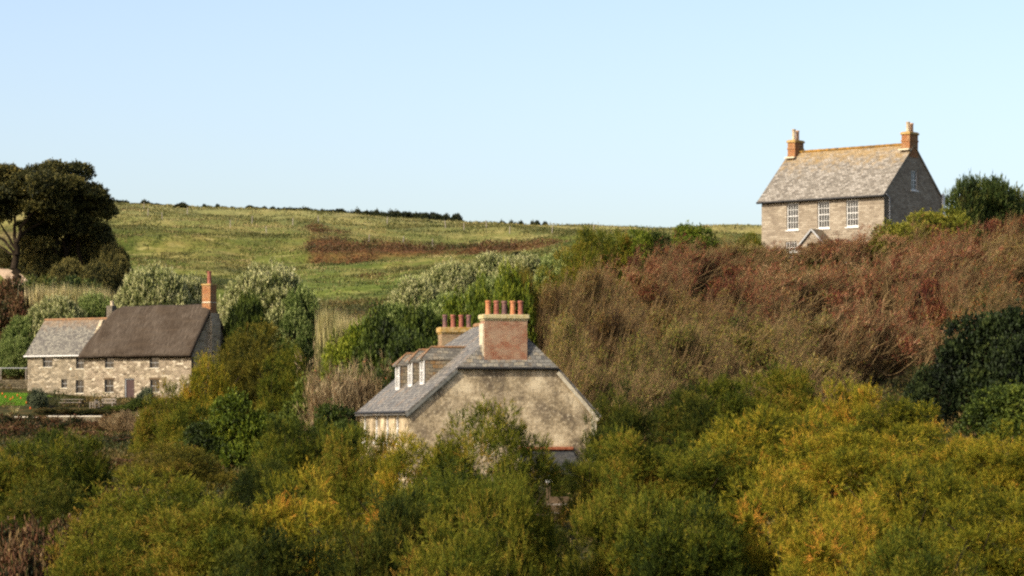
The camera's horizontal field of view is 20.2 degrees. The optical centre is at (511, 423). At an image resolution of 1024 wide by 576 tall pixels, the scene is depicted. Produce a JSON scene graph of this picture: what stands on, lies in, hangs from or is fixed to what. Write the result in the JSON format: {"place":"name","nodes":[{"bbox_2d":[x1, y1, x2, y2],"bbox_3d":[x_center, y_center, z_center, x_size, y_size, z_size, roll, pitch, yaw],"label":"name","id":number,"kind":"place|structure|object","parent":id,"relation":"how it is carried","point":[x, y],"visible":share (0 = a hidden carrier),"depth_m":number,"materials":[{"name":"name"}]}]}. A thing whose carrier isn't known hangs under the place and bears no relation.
{"place":"outdoors","nodes":[
{"label":"outdoors","id":0,"kind":"place"},
{"bbox_2d":[0,204,1023,574],"bbox_3d":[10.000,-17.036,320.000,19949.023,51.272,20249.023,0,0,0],"label":"hillside","id":1,"kind":"structure","parent":0,"point":[232,244],"depth_m":438.27,"materials":[{"name":"green plant"}]},
{"bbox_2d":[0,334,30,377],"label":"silver shrub","id":2,"kind":"object","parent":1,"relation":"on","point":[18,351],"visible":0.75,"depth_m":310.24,"materials":[{"name":"green plant"}]},
{"bbox_2d":[0,528,52,575],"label":"bramble bush","id":3,"kind":"object","parent":1,"relation":"on","point":[24,563],"visible":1,"depth_m":91.78,"materials":[{"name":"brown plant"}]},
{"bbox_2d":[0,509,65,575],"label":"bramble bush","id":4,"kind":"object","parent":1,"relation":"on","point":[32,532],"visible":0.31,"depth_m":103.67,"materials":[{"name":"brown plant"}]},
{"bbox_2d":[0,434,77,522],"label":"tamarisk bush","id":5,"kind":"object","parent":1,"relation":"on","point":[10,480],"visible":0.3,"depth_m":131.35,"materials":[{"name":"green plant"}]},
{"bbox_2d":[0,157,84,281],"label":"evergreen tree","id":6,"kind":"object","parent":1,"relation":"on","point":[44,189],"visible":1,"depth_m":364.60,"materials":[{"name":"green plant"}]},
{"bbox_2d":[11,293,89,362],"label":"silver shrub","id":7,"kind":"object","parent":1,"relation":"on","point":[57,306],"visible":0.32,"depth_m":316.64,"materials":[{"name":"green plant"}]},
{"bbox_2d":[0,473,108,548],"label":"tamarisk bush","id":8,"kind":"object","parent":1,"relation":"on","point":[18,511],"visible":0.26,"depth_m":119.30,"materials":[{"name":"green plant"}]},
{"bbox_2d":[14,421,117,516],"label":"tamarisk bush","id":9,"kind":"object","parent":1,"relation":"on","point":[81,469],"visible":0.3,"depth_m":137.25,"materials":[{"name":"green plant"}]},
{"bbox_2d":[25,158,121,273],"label":"evergreen tree","id":10,"kind":"object","parent":1,"relation":"on","point":[93,204],"visible":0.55,"depth_m":370.17,"materials":[{"name":"green plant"}]},
{"bbox_2d":[39,508,161,575],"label":"tamarisk bush","id":11,"kind":"object","parent":1,"relation":"on","point":[108,562],"visible":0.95,"depth_m":95.06,"materials":[{"name":"green plant"}]},
{"bbox_2d":[23,271,232,397],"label":"thatched cottage","id":12,"kind":"structure","parent":1,"relation":"on","point":[129,351],"depth_m":300.04,"materials":[{"name":"beige stone"}]},
{"bbox_2d":[52,460,237,575],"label":"tamarisk bush","id":13,"kind":"object","parent":1,"relation":"on","point":[134,507],"visible":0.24,"depth_m":108.72,"materials":[{"name":"green plant"}]},
{"bbox_2d":[109,259,195,308],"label":"silver shrub","id":14,"kind":"object","parent":1,"relation":"on","point":[147,285],"visible":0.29,"depth_m":319.66,"materials":[{"name":"green plant"}]},
{"bbox_2d":[128,374,193,454],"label":"tamarisk bush","id":15,"kind":"object","parent":1,"relation":"on","point":[146,425],"visible":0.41,"depth_m":204.28,"materials":[{"name":"green plant"}]},
{"bbox_2d":[107,440,241,495],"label":"tamarisk bush","id":16,"kind":"object","parent":1,"relation":"on","point":[198,468],"visible":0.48,"depth_m":158.71,"materials":[{"name":"green plant"}]},
{"bbox_2d":[151,397,220,456],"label":"tamarisk bush","id":17,"kind":"object","parent":1,"relation":"on","point":[175,425],"visible":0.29,"depth_m":194.57,"materials":[{"name":"green plant"}]},
{"bbox_2d":[177,350,238,423],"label":"tamarisk bush","id":18,"kind":"object","parent":1,"relation":"on","point":[221,388],"visible":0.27,"depth_m":214.37,"materials":[{"name":"green plant"}]},
{"bbox_2d":[175,416,241,471],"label":"leafy shrub","id":19,"kind":"object","parent":1,"relation":"on","point":[197,437],"visible":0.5,"depth_m":174.16,"materials":[{"name":"green plant"}]},
{"bbox_2d":[125,492,304,575],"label":"tamarisk bush","id":20,"kind":"object","parent":1,"relation":"on","point":[190,557],"visible":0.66,"depth_m":89.11,"materials":[{"name":"green plant"}]},
{"bbox_2d":[200,387,273,472],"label":"leafy shrub","id":21,"kind":"object","parent":1,"relation":"on","point":[243,427],"visible":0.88,"depth_m":174.02,"materials":[{"name":"green plant"}]},
{"bbox_2d":[194,316,297,414],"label":"tamarisk bush","id":22,"kind":"object","parent":1,"relation":"on","point":[250,368],"visible":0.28,"depth_m":223.60,"materials":[{"name":"green plant"}]},
{"bbox_2d":[220,286,274,378],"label":"silver shrub","id":23,"kind":"object","parent":1,"relation":"on","point":[248,309],"visible":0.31,"depth_m":298.69,"materials":[{"name":"green plant"}]},
{"bbox_2d":[218,452,310,531],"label":"tamarisk bush","id":24,"kind":"object","parent":1,"relation":"on","point":[255,479],"visible":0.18,"depth_m":119.85,"materials":[{"name":"green plant"}]},
{"bbox_2d":[197,521,341,575],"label":"tamarisk bush","id":25,"kind":"object","parent":1,"relation":"on","point":[274,559],"visible":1,"depth_m":77.83,"materials":[{"name":"green plant"}]},
{"bbox_2d":[217,257,321,366],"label":"silver shrub","id":26,"kind":"object","parent":1,"relation":"on","point":[276,284],"visible":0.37,"depth_m":309.08,"materials":[{"name":"green plant"}]},
{"bbox_2d":[252,338,314,417],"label":"tamarisk bush","id":27,"kind":"object","parent":1,"relation":"on","point":[274,390],"visible":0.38,"depth_m":213.92,"materials":[{"name":"green plant"}]},
{"bbox_2d":[237,411,341,500],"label":"tamarisk bush","id":28,"kind":"object","parent":1,"relation":"on","point":[291,453],"visible":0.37,"depth_m":139.23,"materials":[{"name":"green plant"}]},
{"bbox_2d":[274,281,323,364],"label":"silver shrub","id":29,"kind":"object","parent":1,"relation":"on","point":[300,300],"visible":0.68,"depth_m":306.05,"materials":[{"name":"green plant"}]},
{"bbox_2d":[232,456,373,575],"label":"tamarisk bush","id":30,"kind":"object","parent":1,"relation":"on","point":[324,515],"visible":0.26,"depth_m":91.20,"materials":[{"name":"green plant"}]},
{"bbox_2d":[304,398,359,468],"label":"leafy shrub","id":31,"kind":"object","parent":1,"relation":"on","point":[336,416],"visible":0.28,"depth_m":157.60,"materials":[{"name":"green plant"}]},
{"bbox_2d":[291,341,392,451],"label":"twiggy bush","id":32,"kind":"object","parent":1,"relation":"on","point":[351,393],"visible":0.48,"depth_m":166.90,"materials":[{"name":"brown plant"}]},
{"bbox_2d":[118,206,568,278],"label":"bracken cover","id":33,"kind":"object","parent":1,"relation":"on","point":[389,245],"visible":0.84,"depth_m":434.53,"materials":[{"name":"brown plant"}]},
{"bbox_2d":[320,313,372,384],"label":"leafy shrub","id":34,"kind":"object","parent":1,"relation":"on","point":[344,350],"visible":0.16,"depth_m":193.94,"materials":[{"name":"green plant"}]},
{"bbox_2d":[297,418,412,530],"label":"tamarisk bush","id":35,"kind":"object","parent":1,"relation":"on","point":[344,468],"visible":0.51,"depth_m":117.10,"materials":[{"name":"green plant"}]},
{"bbox_2d":[346,296,397,392],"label":"leafy shrub","id":36,"kind":"object","parent":1,"relation":"on","point":[380,341],"visible":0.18,"depth_m":184.14,"materials":[{"name":"green plant"}]},
{"bbox_2d":[0,202,761,307],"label":"field grass","id":37,"kind":"structure","parent":1,"relation":"on","point":[177,212],"depth_m":458.81,"materials":[{"name":"green plant"}]},
{"bbox_2d":[317,475,454,575],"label":"tamarisk bush","id":38,"kind":"object","parent":1,"relation":"on","point":[380,546],"visible":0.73,"depth_m":83.19,"materials":[{"name":"green plant"}]},
{"bbox_2d":[367,323,431,395],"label":"leafy shrub","id":39,"kind":"object","parent":1,"relation":"on","point":[414,343],"visible":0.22,"depth_m":167.25,"materials":[{"name":"green plant"}]},
{"bbox_2d":[357,429,459,538],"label":"tamarisk bush","id":40,"kind":"object","parent":1,"relation":"on","point":[387,478],"visible":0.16,"depth_m":111.39,"materials":[{"name":"green plant"}]},
{"bbox_2d":[386,274,440,312],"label":"silver shrub","id":41,"kind":"object","parent":1,"relation":"on","point":[406,291],"visible":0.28,"depth_m":260.72,"materials":[{"name":"green plant"}]},
{"bbox_2d":[392,295,442,356],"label":"leafy shrub","id":42,"kind":"object","parent":1,"relation":"on","point":[422,320],"visible":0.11,"depth_m":179.63,"materials":[{"name":"green plant"}]},
{"bbox_2d":[389,504,507,575],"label":"tamarisk bush","id":43,"kind":"object","parent":1,"relation":"on","point":[446,566],"visible":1,"depth_m":77.53,"materials":[{"name":"green plant"}]},
{"bbox_2d":[379,450,518,560],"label":"tamarisk bush","id":44,"kind":"object","parent":1,"relation":"on","point":[429,499],"visible":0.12,"depth_m":91.29,"materials":[{"name":"green plant"}]},
{"bbox_2d":[421,257,478,297],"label":"silver shrub","id":45,"kind":"object","parent":1,"relation":"on","point":[450,274],"visible":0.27,"depth_m":266.49,"materials":[{"name":"green plant"}]},
{"bbox_2d":[354,300,601,489],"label":"gabled house","id":46,"kind":"structure","parent":1,"relation":"on","point":[497,356],"depth_m":128.22,"materials":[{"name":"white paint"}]},
{"bbox_2d":[413,392,571,544],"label":"tamarisk bush","id":47,"kind":"object","parent":1,"relation":"on","point":[540,468],"visible":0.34,"depth_m":105.27,"materials":[{"name":"green plant"}]},
{"bbox_2d":[454,462,566,575],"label":"tamarisk bush","id":48,"kind":"object","parent":1,"relation":"on","point":[522,557],"visible":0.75,"depth_m":83.40,"materials":[{"name":"green plant"}]},
{"bbox_2d":[0,244,1023,575],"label":"undergrowth","id":49,"kind":"object","parent":1,"relation":"on","point":[114,448],"visible":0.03,"depth_m":209.52,"materials":[{"name":"plant"}]},
{"bbox_2d":[492,255,538,346],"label":"leafy shrub","id":50,"kind":"object","parent":1,"relation":"on","point":[513,291],"visible":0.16,"depth_m":189.75,"materials":[{"name":"green plant"}]},
{"bbox_2d":[526,255,599,366],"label":"thorn tree","id":51,"kind":"object","parent":1,"relation":"on","point":[550,299],"visible":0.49,"depth_m":189.76,"materials":[{"name":"brown plant"}]},
{"bbox_2d":[527,305,604,383],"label":"thorn tree","id":52,"kind":"object","parent":1,"relation":"on","point":[562,343],"visible":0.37,"depth_m":166.94,"materials":[{"name":"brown plant"}]},
{"bbox_2d":[553,223,639,309],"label":"tamarisk bush","id":53,"kind":"object","parent":1,"relation":"on","point":[591,243],"visible":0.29,"depth_m":227.04,"materials":[{"name":"green plant"}]},
{"bbox_2d":[554,242,643,373],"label":"thorn tree","id":54,"kind":"object","parent":1,"relation":"on","point":[584,279],"visible":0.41,"depth_m":195.73,"materials":[{"name":"brown plant"}]},
{"bbox_2d":[565,335,643,435],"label":"thorn tree","id":55,"kind":"object","parent":1,"relation":"on","point":[587,386],"visible":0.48,"depth_m":149.54,"materials":[{"name":"brown plant"}]},
{"bbox_2d":[558,465,672,575],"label":"tamarisk bush","id":56,"kind":"object","parent":1,"relation":"on","point":[590,521],"visible":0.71,"depth_m":85.39,"materials":[{"name":"green plant"}]},
{"bbox_2d":[575,377,661,486],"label":"tamarisk bush","id":57,"kind":"object","parent":1,"relation":"on","point":[627,414],"visible":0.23,"depth_m":123.63,"materials":[{"name":"green plant"}]},
{"bbox_2d":[556,422,684,529],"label":"tamarisk bush","id":58,"kind":"object","parent":1,"relation":"on","point":[623,443],"visible":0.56,"depth_m":107.19,"materials":[{"name":"green plant"}]},
{"bbox_2d":[572,284,669,398],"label":"thorn tree","id":59,"kind":"object","parent":1,"relation":"on","point":[606,329],"visible":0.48,"depth_m":171.68,"materials":[{"name":"brown plant"}]},
{"bbox_2d":[571,327,693,425],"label":"thorn tree","id":60,"kind":"object","parent":1,"relation":"on","point":[643,346],"visible":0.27,"depth_m":155.11,"materials":[{"name":"brown plant"}]},
{"bbox_2d":[597,232,710,332],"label":"thorn tree","id":61,"kind":"object","parent":1,"relation":"on","point":[648,284],"visible":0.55,"depth_m":203.20,"materials":[{"name":"brown plant"}]},
{"bbox_2d":[610,349,717,446],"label":"thorn tree","id":62,"kind":"object","parent":1,"relation":"on","point":[650,390],"visible":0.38,"depth_m":143.08,"materials":[{"name":"brown plant"}]},
{"bbox_2d":[621,266,739,387],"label":"thorn tree","id":63,"kind":"object","parent":1,"relation":"on","point":[664,320],"visible":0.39,"depth_m":179.18,"materials":[{"name":"brown plant"}]},
{"bbox_2d":[605,486,765,575],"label":"tamarisk bush","id":64,"kind":"object","parent":1,"relation":"on","point":[677,547],"visible":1,"depth_m":83.17,"materials":[{"name":"green plant"}]},
{"bbox_2d":[641,380,733,470],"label":"tamarisk bush","id":65,"kind":"object","parent":1,"relation":"on","point":[687,403],"visible":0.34,"depth_m":129.08,"materials":[{"name":"green plant"}]},
{"bbox_2d":[614,429,765,527],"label":"tamarisk bush","id":66,"kind":"object","parent":1,"relation":"on","point":[707,467],"visible":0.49,"depth_m":106.76,"materials":[{"name":"green plant"}]},
{"bbox_2d":[620,300,760,426],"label":"thorn tree","id":67,"kind":"object","parent":1,"relation":"on","point":[682,349],"visible":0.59,"depth_m":157.67,"materials":[{"name":"brown plant"}]},
{"bbox_2d":[644,227,756,297],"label":"bush","id":68,"kind":"object","parent":1,"relation":"on","point":[709,270],"visible":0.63,"depth_m":209.25,"materials":[{"name":"brown plant"}]},
{"bbox_2d":[693,368,765,451],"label":"tamarisk bush","id":69,"kind":"object","parent":1,"relation":"on","point":[733,397],"visible":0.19,"depth_m":133.38,"materials":[{"name":"green plant"}]},
{"bbox_2d":[694,253,804,367],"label":"thorn tree","id":70,"kind":"object","parent":1,"relation":"on","point":[746,285],"visible":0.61,"depth_m":183.55,"materials":[{"name":"brown plant"}]},
{"bbox_2d":[701,233,804,273],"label":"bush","id":71,"kind":"object","parent":1,"relation":"on","point":[753,248],"visible":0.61,"depth_m":212.54,"materials":[{"name":"brown plant"}]},
{"bbox_2d":[689,297,833,398],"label":"thorn tree","id":72,"kind":"object","parent":1,"relation":"on","point":[752,346],"visible":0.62,"depth_m":161.35,"materials":[{"name":"brown plant"}]},
{"bbox_2d":[685,400,860,521],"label":"tamarisk bush","id":73,"kind":"object","parent":1,"relation":"on","point":[767,449],"visible":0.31,"depth_m":109.32,"materials":[{"name":"green plant"}]},
{"bbox_2d":[698,457,849,575],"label":"tamarisk bush","id":74,"kind":"object","parent":1,"relation":"on","point":[760,550],"visible":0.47,"depth_m":85.23,"materials":[{"name":"green plant"}]},
{"bbox_2d":[740,358,819,447],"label":"tamarisk bush","id":75,"kind":"object","parent":1,"relation":"on","point":[799,399],"visible":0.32,"depth_m":135.34,"materials":[{"name":"green plant"}]},
{"bbox_2d":[733,244,862,326],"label":"thorn tree","id":76,"kind":"object","parent":1,"relation":"on","point":[796,282],"visible":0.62,"depth_m":189.03,"materials":[{"name":"brown plant"}]},
{"bbox_2d":[745,332,888,419],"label":"thorn tree","id":77,"kind":"object","parent":1,"relation":"on","point":[828,370],"visible":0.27,"depth_m":149.55,"materials":[{"name":"brown plant"}]},
{"bbox_2d":[761,284,894,387],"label":"thorn tree","id":78,"kind":"object","parent":1,"relation":"on","point":[843,354],"visible":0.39,"depth_m":165.50,"materials":[{"name":"brown plant"}]},
{"bbox_2d":[790,374,892,459],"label":"tamarisk bush","id":79,"kind":"object","parent":1,"relation":"on","point":[862,396],"visible":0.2,"depth_m":131.26,"materials":[{"name":"green plant"}]},
{"bbox_2d":[756,420,929,533],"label":"tamarisk bush","id":80,"kind":"object","parent":1,"relation":"on","point":[827,476],"visible":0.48,"depth_m":103.27,"materials":[{"name":"green plant"}]},
{"bbox_2d":[770,490,921,575],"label":"tamarisk bush","id":81,"kind":"object","parent":1,"relation":"on","point":[814,551],"visible":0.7,"depth_m":79.42,"materials":[{"name":"green plant"}]},
{"bbox_2d":[756,122,944,262],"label":"hilltop house","id":82,"kind":"structure","parent":1,"relation":"on","point":[846,192],"depth_m":226.13,"materials":[{"name":"stone"}]},
{"bbox_2d":[802,243,901,323],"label":"bush","id":83,"kind":"object","parent":1,"relation":"on","point":[842,271],"visible":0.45,"depth_m":191.48,"materials":[{"name":"brown plant"}]},
{"bbox_2d":[833,224,923,269],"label":"thorn tree","id":84,"kind":"object","parent":1,"relation":"on","point":[856,247],"visible":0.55,"depth_m":209.59,"materials":[{"name":"brown plant"}]},
{"bbox_2d":[813,281,946,387],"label":"thorn tree","id":85,"kind":"object","parent":1,"relation":"on","point":[906,353],"visible":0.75,"depth_m":167.38,"materials":[{"name":"brown plant"}]},
{"bbox_2d":[844,392,948,473],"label":"tamarisk bush","id":86,"kind":"object","parent":1,"relation":"on","point":[880,426],"visible":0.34,"depth_m":127.56,"materials":[{"name":"green plant"}]},
{"bbox_2d":[851,236,977,328],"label":"thorn tree","id":87,"kind":"object","parent":1,"relation":"on","point":[889,276],"visible":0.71,"depth_m":188.59,"materials":[{"name":"brown plant"}]},
{"bbox_2d":[849,516,987,575],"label":"tamarisk bush","id":88,"kind":"object","parent":1,"relation":"on","point":[906,562],"visible":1,"depth_m":75.69,"materials":[{"name":"green plant"}]},
{"bbox_2d":[836,452,1002,570],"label":"tamarisk bush","id":89,"kind":"object","parent":1,"relation":"on","point":[931,502],"visible":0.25,"depth_m":90.96,"materials":[{"name":"green plant"}]},
{"bbox_2d":[885,207,957,246],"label":"leafy shrub","id":90,"kind":"object","parent":1,"relation":"on","point":[934,218],"visible":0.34,"depth_m":212.73,"materials":[{"name":"green plant"}]},
{"bbox_2d":[890,263,974,370],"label":"hawthorn tree","id":91,"kind":"object","parent":1,"relation":"on","point":[932,308],"visible":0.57,"depth_m":175.48,"materials":[{"name":"brown plant"}]},
{"bbox_2d":[895,361,969,426],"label":"ivy bush","id":92,"kind":"object","parent":1,"relation":"on","point":[922,390],"visible":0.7,"depth_m":149.19,"materials":[{"name":"green plant"}]},
{"bbox_2d":[896,211,981,269],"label":"hawthorn tree","id":93,"kind":"object","parent":1,"relation":"on","point":[925,250],"visible":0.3,"depth_m":204.38,"materials":[{"name":"brown plant"}]},
{"bbox_2d":[892,415,997,497],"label":"tamarisk bush","id":94,"kind":"object","parent":1,"relation":"on","point":[935,453],"visible":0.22,"depth_m":115.17,"materials":[{"name":"green plant"}]},
{"bbox_2d":[943,168,989,247],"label":"cypress tree","id":95,"kind":"object","parent":1,"relation":"on","point":[967,190],"visible":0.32,"depth_m":245.10,"materials":[{"name":"green plant"}]},
{"bbox_2d":[911,223,1023,308],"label":"thorn tree","id":96,"kind":"object","parent":1,"relation":"on","point":[975,252],"visible":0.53,"depth_m":195.44,"materials":[{"name":"brown plant"}]},
{"bbox_2d":[927,303,1008,410],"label":"ivy bush","id":97,"kind":"object","parent":1,"relation":"on","point":[960,352],"visible":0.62,"depth_m":150.65,"materials":[{"name":"green plant"}]},
{"bbox_2d":[928,236,1023,362],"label":"hawthorn tree","id":98,"kind":"object","parent":1,"relation":"on","point":[997,297],"visible":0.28,"depth_m":171.38,"materials":[{"name":"brown plant"}]},
{"bbox_2d":[930,480,1023,575],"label":"tamarisk bush","id":99,"kind":"object","parent":1,"relation":"on","point":[979,536],"visible":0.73,"depth_m":85.40,"materials":[{"name":"green plant"}]},
{"bbox_2d":[948,379,1023,445],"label":"leafy shrub","id":100,"kind":"object","parent":1,"relation":"on","point":[980,413],"visible":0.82,"depth_m":136.81,"materials":[{"name":"green plant"}]},
{"bbox_2d":[953,417,1023,509],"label":"tamarisk bush","id":101,"kind":"object","parent":1,"relation":"on","point":[1004,472],"visible":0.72,"depth_m":111.14,"materials":[{"name":"green plant"}]},
{"bbox_2d":[971,171,1016,243],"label":"cypress tree","id":102,"kind":"object","parent":1,"relation":"on","point":[1000,197],"visible":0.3,"depth_m":247.38,"materials":[{"name":"green plant"}]},
{"bbox_2d":[971,297,1023,403],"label":"ivy bush","id":103,"kind":"object","parent":1,"relation":"on","point":[1007,356],"visible":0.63,"depth_m":149.04,"materials":[{"name":"green plant"}]},
{"bbox_2d":[972,217,1023,292],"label":"bush","id":104,"kind":"object","parent":1,"relation":"on","point":[1011,244],"visible":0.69,"depth_m":196.51,"materials":[{"name":"brown plant"}]},
{"bbox_2d":[0,0,1023,227],"label":"sky","id":105,"kind":"structure","parent":0,"point":[654,113],"materials":[{"name":"blue"}]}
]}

